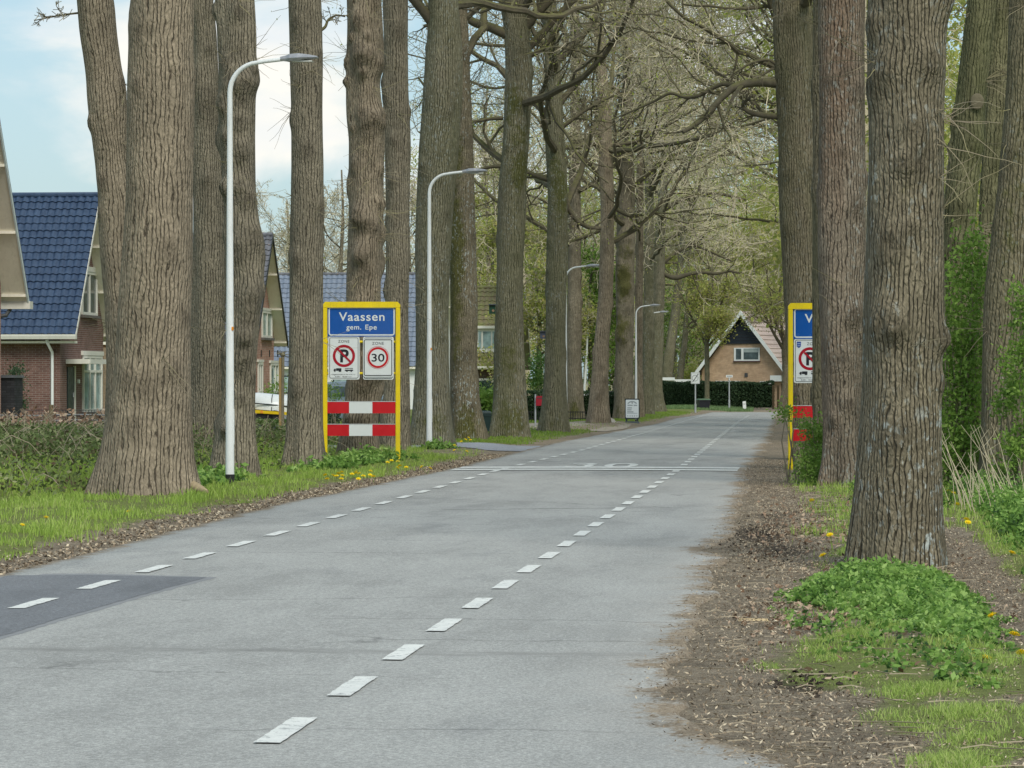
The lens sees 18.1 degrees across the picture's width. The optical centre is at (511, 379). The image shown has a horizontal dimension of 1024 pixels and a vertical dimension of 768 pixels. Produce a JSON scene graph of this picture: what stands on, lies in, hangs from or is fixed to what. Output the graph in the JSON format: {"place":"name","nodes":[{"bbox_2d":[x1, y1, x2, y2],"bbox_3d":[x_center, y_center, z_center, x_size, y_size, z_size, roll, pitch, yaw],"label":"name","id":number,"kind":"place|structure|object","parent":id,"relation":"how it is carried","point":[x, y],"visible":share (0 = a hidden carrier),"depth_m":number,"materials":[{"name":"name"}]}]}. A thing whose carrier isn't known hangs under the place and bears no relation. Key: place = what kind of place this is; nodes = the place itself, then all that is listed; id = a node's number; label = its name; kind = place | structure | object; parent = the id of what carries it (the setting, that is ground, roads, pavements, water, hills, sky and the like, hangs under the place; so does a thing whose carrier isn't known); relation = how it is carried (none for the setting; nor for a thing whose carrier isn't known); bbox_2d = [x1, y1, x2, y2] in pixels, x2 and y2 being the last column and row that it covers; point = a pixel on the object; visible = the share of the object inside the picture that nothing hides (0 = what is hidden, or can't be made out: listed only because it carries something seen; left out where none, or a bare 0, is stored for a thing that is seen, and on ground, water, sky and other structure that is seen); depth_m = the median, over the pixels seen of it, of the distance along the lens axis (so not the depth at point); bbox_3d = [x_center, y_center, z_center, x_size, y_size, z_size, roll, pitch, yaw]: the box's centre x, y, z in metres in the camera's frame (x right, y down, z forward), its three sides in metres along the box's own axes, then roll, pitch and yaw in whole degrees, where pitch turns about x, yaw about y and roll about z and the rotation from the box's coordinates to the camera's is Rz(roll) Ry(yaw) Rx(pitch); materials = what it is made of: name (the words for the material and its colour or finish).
{"place":"outdoors","nodes":[
{"label":"outdoors","id":0,"kind":"place"},
{"bbox_2d":[0,412,787,767],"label":"road","id":1,"kind":"structure","parent":0,"point":[262,634],"depth_m":19.48,"materials":[{"name":"grey asphalt"}]},
{"bbox_2d":[0,575,205,635],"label":"asphalt patch","id":2,"kind":"object","parent":1,"relation":"on","point":[15,590],"visible":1,"depth_m":22.79,"materials":[{"name":"grey asphalt"}]},
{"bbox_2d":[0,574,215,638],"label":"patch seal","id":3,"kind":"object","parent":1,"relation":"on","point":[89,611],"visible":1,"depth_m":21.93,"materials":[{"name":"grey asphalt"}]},
{"bbox_2d":[8,416,701,607],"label":"lane marking","id":4,"kind":"object","parent":1,"relation":"on","point":[43,600],"visible":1,"depth_m":29.35,"materials":[{"name":"paint"}]},
{"bbox_2d":[254,416,747,742],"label":"lane marking","id":5,"kind":"object","parent":1,"relation":"on","point":[286,729],"visible":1,"depth_m":18.03,"materials":[{"name":"paint"}]},
{"bbox_2d":[452,466,739,470],"bbox_3d":[1.443,1.504,54.653,4.800,0.009,2.100,0,0,5],"label":"zone line","id":6,"kind":"object","parent":1,"relation":"on","point":[584,468],"visible":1,"depth_m":54.57,"materials":[{"name":"paint"}]},
{"bbox_2d":[334,442,539,450],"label":"driveway","id":7,"kind":"structure","parent":0,"point":[491,446],"depth_m":71.94,"materials":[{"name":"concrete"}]},
{"bbox_2d":[267,410,694,444],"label":"lawn grass","id":8,"kind":"structure","parent":0,"point":[660,413],"depth_m":88.92,"materials":[{"name":"green plant"}]},
{"bbox_2d":[0,0,966,383],"label":"sky","id":9,"kind":"structure","parent":0,"point":[47,138],"materials":[{"name":"white"}]},
{"bbox_2d":[0,385,1023,767],"bbox_3d":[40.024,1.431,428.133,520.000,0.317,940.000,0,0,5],"label":"ground","id":10,"kind":"structure","parent":0,"point":[782,655],"depth_m":18.86,"materials":[{"name":"soil"}]},
{"bbox_2d":[1,375,23,423],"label":"garden pillar","id":11,"kind":"structure","parent":10,"relation":"on","point":[11,392],"depth_m":81.76,"materials":[{"name":"black brick"}]},
{"bbox_2d":[0,122,32,415],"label":"brick house","id":12,"kind":"structure","parent":10,"relation":"on","point":[14,293],"depth_m":79.22,"materials":[{"name":"beige paint"}]},
{"bbox_2d":[3,359,31,414],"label":"bush","id":13,"kind":"object","parent":10,"relation":"on","point":[15,370],"visible":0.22,"depth_m":91.98,"materials":[{"name":"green plant"}]},
{"bbox_2d":[0,405,104,428],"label":"hedge","id":14,"kind":"object","parent":10,"relation":"on","point":[55,413],"visible":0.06,"depth_m":72.74,"materials":[{"name":"plant"}]},
{"bbox_2d":[1,192,105,427],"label":"brick house","id":15,"kind":"structure","parent":10,"relation":"on","point":[59,238],"depth_m":96.79,"materials":[{"name":"blue tile"}]},
{"bbox_2d":[67,366,75,423],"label":"door","id":16,"kind":"structure","parent":15,"relation":"in","point":[71,371],"depth_m":96.76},
{"bbox_2d":[80,267,100,318],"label":"window","id":17,"kind":"structure","parent":15,"relation":"in","point":[89,305],"depth_m":99.17,"materials":[{"name":"white glass"}]},
{"bbox_2d":[81,351,103,413],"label":"window","id":18,"kind":"structure","parent":15,"relation":"in","point":[92,374],"depth_m":99.54,"materials":[{"name":"clear glass"}]},
{"bbox_2d":[33,0,126,440],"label":"oak tree","id":19,"kind":"object","parent":10,"relation":"on","point":[106,85],"visible":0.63,"depth_m":51.44,"materials":[{"name":"brown plant"}]},
{"bbox_2d":[85,0,208,495],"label":"oak tree","id":20,"kind":"object","parent":10,"relation":"on","point":[147,446],"visible":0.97,"depth_m":41.20,"materials":[{"name":"brown plant"}]},
{"bbox_2d":[0,406,383,495],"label":"brambles","id":21,"kind":"object","parent":10,"relation":"on","point":[87,442],"visible":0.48,"depth_m":46.88,"materials":[{"name":"green plant"}]},
{"bbox_2d":[103,232,288,413],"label":"brick house","id":22,"kind":"structure","parent":10,"relation":"on","point":[272,330],"depth_m":121.28,"materials":[{"name":"beige paint"}]},
{"bbox_2d":[257,359,263,392],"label":"window","id":23,"kind":"structure","parent":22,"relation":"in","point":[259,362],"depth_m":119.69,"materials":[{"name":"white glass"}]},
{"bbox_2d":[261,308,274,340],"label":"window","id":24,"kind":"structure","parent":22,"relation":"in","point":[267,318],"depth_m":121.19,"materials":[{"name":"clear glass"}]},
{"bbox_2d":[269,360,278,394],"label":"window","id":25,"kind":"structure","parent":22,"relation":"in","point":[274,365],"depth_m":122.93,"materials":[{"name":"clear glass"}]},
{"bbox_2d":[191,0,225,450],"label":"oak tree","id":26,"kind":"object","parent":10,"relation":"on","point":[208,274],"visible":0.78,"depth_m":57.76,"materials":[{"name":"brown plant"}]},
{"bbox_2d":[0,436,482,559],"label":"verge grass","id":27,"kind":"structure","parent":10,"relation":"on","point":[45,501],"depth_m":40.41,"materials":[{"name":"green plant"}]},
{"bbox_2d":[0,453,506,574],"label":"verge litter","id":28,"kind":"object","parent":10,"relation":"on","point":[252,506],"visible":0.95,"depth_m":36.23,"materials":[{"name":"brown plant"}]},
{"bbox_2d":[255,409,286,424],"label":"boat trailer","id":29,"kind":"object","parent":10,"relation":"on","point":[265,414],"visible":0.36,"depth_m":99.34,"materials":[{"name":"black paint"}]},
{"bbox_2d":[255,393,286,411],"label":"white boat","id":30,"kind":"object","parent":29,"relation":"on","point":[266,401],"visible":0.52,"depth_m":99.48,"materials":[{"name":"white plastic"}]},
{"bbox_2d":[225,53,317,483],"bbox_3d":[-3.390,-1.465,45.345,1.316,6.254,0.250,0,0,5],"label":"street lamp","id":31,"kind":"object","parent":10,"relation":"on","point":[230,409],"visible":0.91,"depth_m":45.36,"materials":[{"name":"white metal"}]},
{"bbox_2d":[191,0,370,476],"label":"oak tree","id":32,"kind":"object","parent":10,"relation":"on","point":[235,20],"visible":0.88,"depth_m":48.44,"materials":[{"name":"brown plant"}]},
{"bbox_2d":[277,351,288,436],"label":"pollard sapling","id":33,"kind":"object","parent":10,"relation":"on","point":[282,354],"visible":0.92,"depth_m":81.96,"materials":[{"name":"brown plant"}]},
{"bbox_2d":[256,179,347,272],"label":"bare tree","id":34,"kind":"object","parent":10,"relation":"on","point":[267,212],"visible":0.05,"depth_m":240.71,"materials":[{"name":"grey plant"}]},
{"bbox_2d":[269,0,354,465],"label":"oak tree","id":35,"kind":"object","parent":10,"relation":"on","point":[304,436],"visible":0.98,"depth_m":55.15,"materials":[{"name":"brown plant"}]},
{"bbox_2d":[197,436,460,485],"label":"verge herbs","id":36,"kind":"object","parent":10,"relation":"on","point":[371,456],"visible":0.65,"depth_m":53.85,"materials":[{"name":"green plant"}]},
{"bbox_2d":[284,381,382,422],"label":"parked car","id":37,"kind":"object","parent":10,"relation":"on","point":[342,389],"visible":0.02,"depth_m":103.28,"materials":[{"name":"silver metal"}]},
{"bbox_2d":[327,380,343,423],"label":"bush","id":38,"kind":"object","parent":10,"relation":"on","point":[332,396],"visible":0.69,"depth_m":91.98,"materials":[{"name":"green plant"}]},
{"bbox_2d":[270,164,414,272],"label":"bare tree","id":39,"kind":"object","parent":10,"relation":"on","point":[340,254],"visible":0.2,"depth_m":204.75,"materials":[{"name":"grey plant"}]},
{"bbox_2d":[323,302,399,458],"bbox_3d":[-2.778,0.139,59.404,1.431,3.161,0.099,0,0,0],"label":"town sign","id":40,"kind":"object","parent":10,"relation":"on","point":[375,326],"visible":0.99,"depth_m":59.37,"materials":[{"name":"yellow metal"}]},
{"bbox_2d":[274,272,449,408],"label":"brick house","id":41,"kind":"structure","parent":10,"relation":"on","point":[333,281],"depth_m":170.99,"materials":[{"name":"blue tile"}]},
{"bbox_2d":[323,0,419,454],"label":"oak tree","id":42,"kind":"object","parent":10,"relation":"on","point":[364,63],"visible":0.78,"depth_m":61.09,"materials":[{"name":"brown plant"}]},
{"bbox_2d":[379,0,437,450],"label":"oak tree","id":43,"kind":"object","parent":10,"relation":"on","point":[397,135],"visible":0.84,"depth_m":66.78,"materials":[{"name":"brown plant"}]},
{"bbox_2d":[330,143,489,282],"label":"bare tree","id":44,"kind":"object","parent":10,"relation":"on","point":[411,221],"visible":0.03,"depth_m":213.52,"materials":[{"name":"grey plant"}]},
{"bbox_2d":[427,168,486,441],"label":"street lamp","id":45,"kind":"object","parent":10,"relation":"on","point":[429,340],"visible":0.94,"depth_m":69.66,"materials":[{"name":"silver metal"}]},
{"bbox_2d":[213,0,740,445],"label":"oak tree","id":46,"kind":"object","parent":10,"relation":"on","point":[441,115],"visible":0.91,"depth_m":71.67,"materials":[{"name":"brown plant"}]},
{"bbox_2d":[479,383,492,416],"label":"laurel bush","id":47,"kind":"object","parent":10,"relation":"on","point":[486,399],"visible":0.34,"depth_m":94.63,"materials":[{"name":"green plant"}]},
{"bbox_2d":[477,286,531,388],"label":"brick house","id":48,"kind":"structure","parent":10,"relation":"on","point":[486,296],"depth_m":152.05,"materials":[{"name":"brick"}]},
{"bbox_2d":[410,85,598,334],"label":"bare tree","id":49,"kind":"object","parent":10,"relation":"on","point":[477,157],"visible":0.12,"depth_m":188.63,"materials":[{"name":"grey plant"}]},
{"bbox_2d":[332,0,677,431],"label":"oak tree","id":50,"kind":"object","parent":10,"relation":"on","point":[554,416],"visible":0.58,"depth_m":91.78,"materials":[{"name":"brown plant"}]},
{"bbox_2d":[475,168,545,352],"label":"garden tree","id":51,"kind":"object","parent":10,"relation":"on","point":[491,241],"visible":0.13,"depth_m":176.89,"materials":[{"name":"green plant"}]},
{"bbox_2d":[525,345,544,395],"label":"bush","id":52,"kind":"object","parent":10,"relation":"on","point":[537,376],"visible":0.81,"depth_m":131.74,"materials":[{"name":"green plant"}]},
{"bbox_2d":[477,209,597,394],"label":"garden tree","id":53,"kind":"object","parent":10,"relation":"on","point":[537,270],"visible":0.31,"depth_m":149.03,"materials":[{"name":"green plant"}]},
{"bbox_2d":[410,0,716,419],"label":"oak tree","id":54,"kind":"object","parent":10,"relation":"on","point":[575,397],"visible":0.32,"depth_m":120.78,"materials":[{"name":"brown plant"}]},
{"bbox_2d":[408,0,730,437],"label":"oak tree","id":55,"kind":"object","parent":10,"relation":"on","point":[509,417],"visible":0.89,"depth_m":82.68,"materials":[{"name":"brown plant"}]},
{"bbox_2d":[526,389,613,419],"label":"hedge","id":56,"kind":"object","parent":10,"relation":"on","point":[531,401],"visible":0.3,"depth_m":122.00,"materials":[{"name":"green plant"}]},
{"bbox_2d":[529,421,630,430],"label":"sandy drive","id":57,"kind":"structure","parent":10,"relation":"on","point":[623,426],"depth_m":104.56,"materials":[{"name":"beige sand"}]},
{"bbox_2d":[526,236,634,390],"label":"garden tree","id":58,"kind":"object","parent":10,"relation":"on","point":[589,257],"visible":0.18,"depth_m":151.33,"materials":[{"name":"green plant"}]},
{"bbox_2d":[566,264,598,383],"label":"street lamp","id":59,"kind":"object","parent":10,"relation":"on","point":[588,265],"visible":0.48,"depth_m":112.95,"materials":[{"name":"silver metal"}]},
{"bbox_2d":[384,55,783,394],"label":"distant woods","id":60,"kind":"object","parent":10,"relation":"on","point":[766,215],"visible":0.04,"depth_m":223.88,"materials":[{"name":"green plant"}]},
{"bbox_2d":[408,0,775,422],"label":"oak tree","id":61,"kind":"object","parent":10,"relation":"on","point":[598,411],"visible":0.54,"depth_m":109.79,"materials":[{"name":"brown plant"}]},
{"bbox_2d":[450,0,753,439],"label":"oak tree","id":62,"kind":"object","parent":10,"relation":"on","point":[467,416],"visible":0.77,"depth_m":79.74,"materials":[{"name":"brown plant"}]},
{"bbox_2d":[480,0,743,418],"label":"oak tree","id":63,"kind":"object","parent":10,"relation":"on","point":[623,385],"visible":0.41,"depth_m":120.66,"materials":[{"name":"brown plant"}]},
{"bbox_2d":[472,0,777,416],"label":"oak tree","id":64,"kind":"object","parent":10,"relation":"on","point":[639,255],"visible":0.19,"depth_m":127.85,"materials":[{"name":"brown plant"}]},
{"bbox_2d":[625,399,639,422],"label":"advertising board","id":65,"kind":"object","parent":10,"relation":"on","point":[632,408],"visible":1,"depth_m":112.76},
{"bbox_2d":[635,304,659,420],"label":"street lamp","id":66,"kind":"object","parent":10,"relation":"on","point":[636,348],"visible":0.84,"depth_m":115.97,"materials":[{"name":"grey metal"}]},
{"bbox_2d":[559,0,777,411],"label":"oak tree","id":67,"kind":"object","parent":10,"relation":"on","point":[660,273],"visible":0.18,"depth_m":146.77,"materials":[{"name":"green plant"}]},
{"bbox_2d":[566,0,777,212],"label":"oak tree","id":68,"kind":"object","parent":10,"relation":"on","point":[749,75],"visible":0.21,"depth_m":98.15,"materials":[{"name":"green plant"}]},
{"bbox_2d":[579,0,777,413],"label":"oak tree","id":69,"kind":"object","parent":10,"relation":"on","point":[648,340],"visible":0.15,"depth_m":135.78,"materials":[{"name":"green plant"}]},
{"bbox_2d":[581,92,777,380],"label":"oak tree","id":70,"kind":"object","parent":10,"relation":"on","point":[668,360],"visible":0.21,"depth_m":189.84,"materials":[{"name":"green plant"}]},
{"bbox_2d":[673,353,700,378],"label":"bush","id":71,"kind":"object","parent":10,"relation":"on","point":[692,369],"visible":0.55,"depth_m":199.75,"materials":[{"name":"green plant"}]},
{"bbox_2d":[663,264,716,379],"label":"garden tree","id":72,"kind":"object","parent":10,"relation":"on","point":[689,343],"visible":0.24,"depth_m":204.90,"materials":[{"name":"green plant"}]},
{"bbox_2d":[691,372,699,412],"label":"traffic sign","id":73,"kind":"object","parent":10,"relation":"on","point":[695,378],"visible":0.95,"depth_m":149.94,"materials":[{"name":"white metal"}]},
{"bbox_2d":[609,0,782,300],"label":"oak tree","id":74,"kind":"object","parent":10,"relation":"on","point":[771,176],"visible":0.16,"depth_m":118.47,"materials":[{"name":"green plant"}]},
{"bbox_2d":[634,186,777,378],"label":"oak tree","id":75,"kind":"object","parent":10,"relation":"on","point":[681,362],"visible":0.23,"depth_m":195.97,"materials":[{"name":"green plant"}]},
{"bbox_2d":[664,232,749,398],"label":"oak tree","id":76,"kind":"object","parent":10,"relation":"on","point":[713,316],"visible":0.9,"depth_m":171.47,"materials":[{"name":"green plant"}]},
{"bbox_2d":[663,380,774,407],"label":"hedge","id":77,"kind":"object","parent":10,"relation":"on","point":[756,394],"visible":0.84,"depth_m":175.99,"materials":[{"name":"green plant"}]},
{"bbox_2d":[677,212,783,342],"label":"garden tree","id":78,"kind":"object","parent":10,"relation":"on","point":[754,232],"visible":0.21,"depth_m":214.40,"materials":[{"name":"green plant"}]},
{"bbox_2d":[596,0,866,459],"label":"oak tree","id":79,"kind":"object","parent":10,"relation":"on","point":[793,50],"visible":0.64,"depth_m":61.68,"materials":[{"name":"brown plant"}]},
{"bbox_2d":[695,311,784,406],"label":"brick house","id":80,"kind":"structure","parent":10,"relation":"on","point":[746,355],"depth_m":188.36,"materials":[{"name":"orange brick"}]},
{"bbox_2d":[733,348,760,361],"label":"window","id":81,"kind":"structure","parent":80,"relation":"in","point":[740,354],"depth_m":188.25,"materials":[{"name":"clear glass"}]},
{"bbox_2d":[534,0,957,185],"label":"oak tree","id":82,"kind":"object","parent":10,"relation":"on","point":[733,46],"visible":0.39,"depth_m":77.63,"materials":[{"name":"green plant"}]},
{"bbox_2d":[735,240,787,409],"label":"oak tree","id":83,"kind":"object","parent":10,"relation":"on","point":[776,321],"visible":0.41,"depth_m":167.70,"materials":[{"name":"green plant"}]},
{"bbox_2d":[748,0,822,443],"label":"oak tree","id":84,"kind":"object","parent":10,"relation":"on","point":[816,395],"visible":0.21,"depth_m":51.88,"materials":[{"name":"brown plant"}]},
{"bbox_2d":[718,511,859,699],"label":"soil clods","id":85,"kind":"object","parent":10,"relation":"on","point":[812,679],"visible":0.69,"depth_m":16.57,"materials":[{"name":"brown soil"}]},
{"bbox_2d":[766,396,822,485],"bbox_3d":[4.503,0.909,47.213,1.589,1.351,2.253,0,0,5],"label":"elder bush","id":86,"kind":"object","parent":10,"relation":"on","point":[813,457],"visible":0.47,"depth_m":47.29,"materials":[{"name":"green plant"}]},
{"bbox_2d":[788,303,812,469],"bbox_3d":[5.379,0.191,54.804,1.357,2.997,0.094,0,0,0],"label":"town sign","id":87,"kind":"object","parent":10,"relation":"on","point":[800,323],"visible":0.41,"depth_m":54.78,"materials":[{"name":"yellow metal"}]},
{"bbox_2d":[786,0,867,485],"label":"oak tree","id":88,"kind":"object","parent":10,"relation":"on","point":[842,185],"visible":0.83,"depth_m":45.70,"materials":[{"name":"brown plant"}]},
{"bbox_2d":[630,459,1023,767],"bbox_3d":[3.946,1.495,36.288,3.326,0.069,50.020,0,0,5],"label":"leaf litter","id":89,"kind":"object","parent":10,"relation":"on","point":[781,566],"visible":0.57,"depth_m":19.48,"materials":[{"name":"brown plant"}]},
{"bbox_2d":[673,0,981,327],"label":"woods","id":90,"kind":"object","parent":10,"relation":"on","point":[951,78],"visible":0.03,"depth_m":100.22,"materials":[{"name":"green plant"}]},
{"bbox_2d":[767,554,1023,688],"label":"nettles","id":91,"kind":"object","parent":10,"relation":"on","point":[923,596],"visible":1,"depth_m":20.18,"materials":[{"name":"green plant"}]},
{"bbox_2d":[789,0,1021,567],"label":"oak tree","id":92,"kind":"object","parent":10,"relation":"on","point":[897,507],"visible":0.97,"depth_m":26.01,"materials":[{"name":"brown plant"}]},
{"bbox_2d":[847,464,1023,573],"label":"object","id":93,"kind":"object","parent":10,"relation":"on","point":[1007,510],"visible":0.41,"depth_m":34.68,"materials":[{"name":"green plant"}]},
{"bbox_2d":[942,204,991,486],"bbox_3d":[7.284,-0.427,49.701,2.582,3.964,13.131,0,0,6],"label":"elder bush","id":94,"kind":"object","parent":10,"relation":"on","point":[967,381],"visible":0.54,"depth_m":44.10,"materials":[{"name":"green plant"}]},
{"bbox_2d":[942,0,1006,481],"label":"oak tree","id":95,"kind":"object","parent":10,"relation":"on","point":[978,32],"visible":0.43,"depth_m":46.80,"materials":[{"name":"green plant"}]},
{"bbox_2d":[942,424,1023,514],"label":"dry stalks","id":96,"kind":"object","parent":10,"relation":"on","point":[973,481],"visible":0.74,"depth_m":36.72,"materials":[{"name":"beige plant"}]},
{"bbox_2d":[947,0,1023,478],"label":"oak tree","id":97,"kind":"object","parent":10,"relation":"on","point":[1006,256],"visible":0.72,"depth_m":42.77,"materials":[{"name":"brown plant"}]},
{"bbox_2d":[971,0,1008,424],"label":"oak tree","id":98,"kind":"object","parent":10,"relation":"on","point":[989,166],"visible":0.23,"depth_m":53.83,"materials":[{"name":"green plant"}]},
{"bbox_2d":[986,274,1023,490],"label":"elder bush","id":99,"kind":"object","parent":10,"relation":"on","point":[1014,447],"visible":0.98,"depth_m":39.58,"materials":[{"name":"green plant"}]},
{"bbox_2d":[666,404,753,411],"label":"hedge bank grass","id":100,"kind":"structure","parent":0,"point":[731,408],"depth_m":162.08,"materials":[{"name":"green plant"}]},
{"bbox_2d":[744,538,1023,767],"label":"roadside grass","id":101,"kind":"structure","parent":0,"point":[961,758],"depth_m":14.97,"materials":[{"name":"green plant"}]},
{"bbox_2d":[779,454,1022,558],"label":"wood edge grass","id":102,"kind":"structure","parent":0,"point":[838,488],"depth_m":35.34,"materials":[{"name":"green plant"}]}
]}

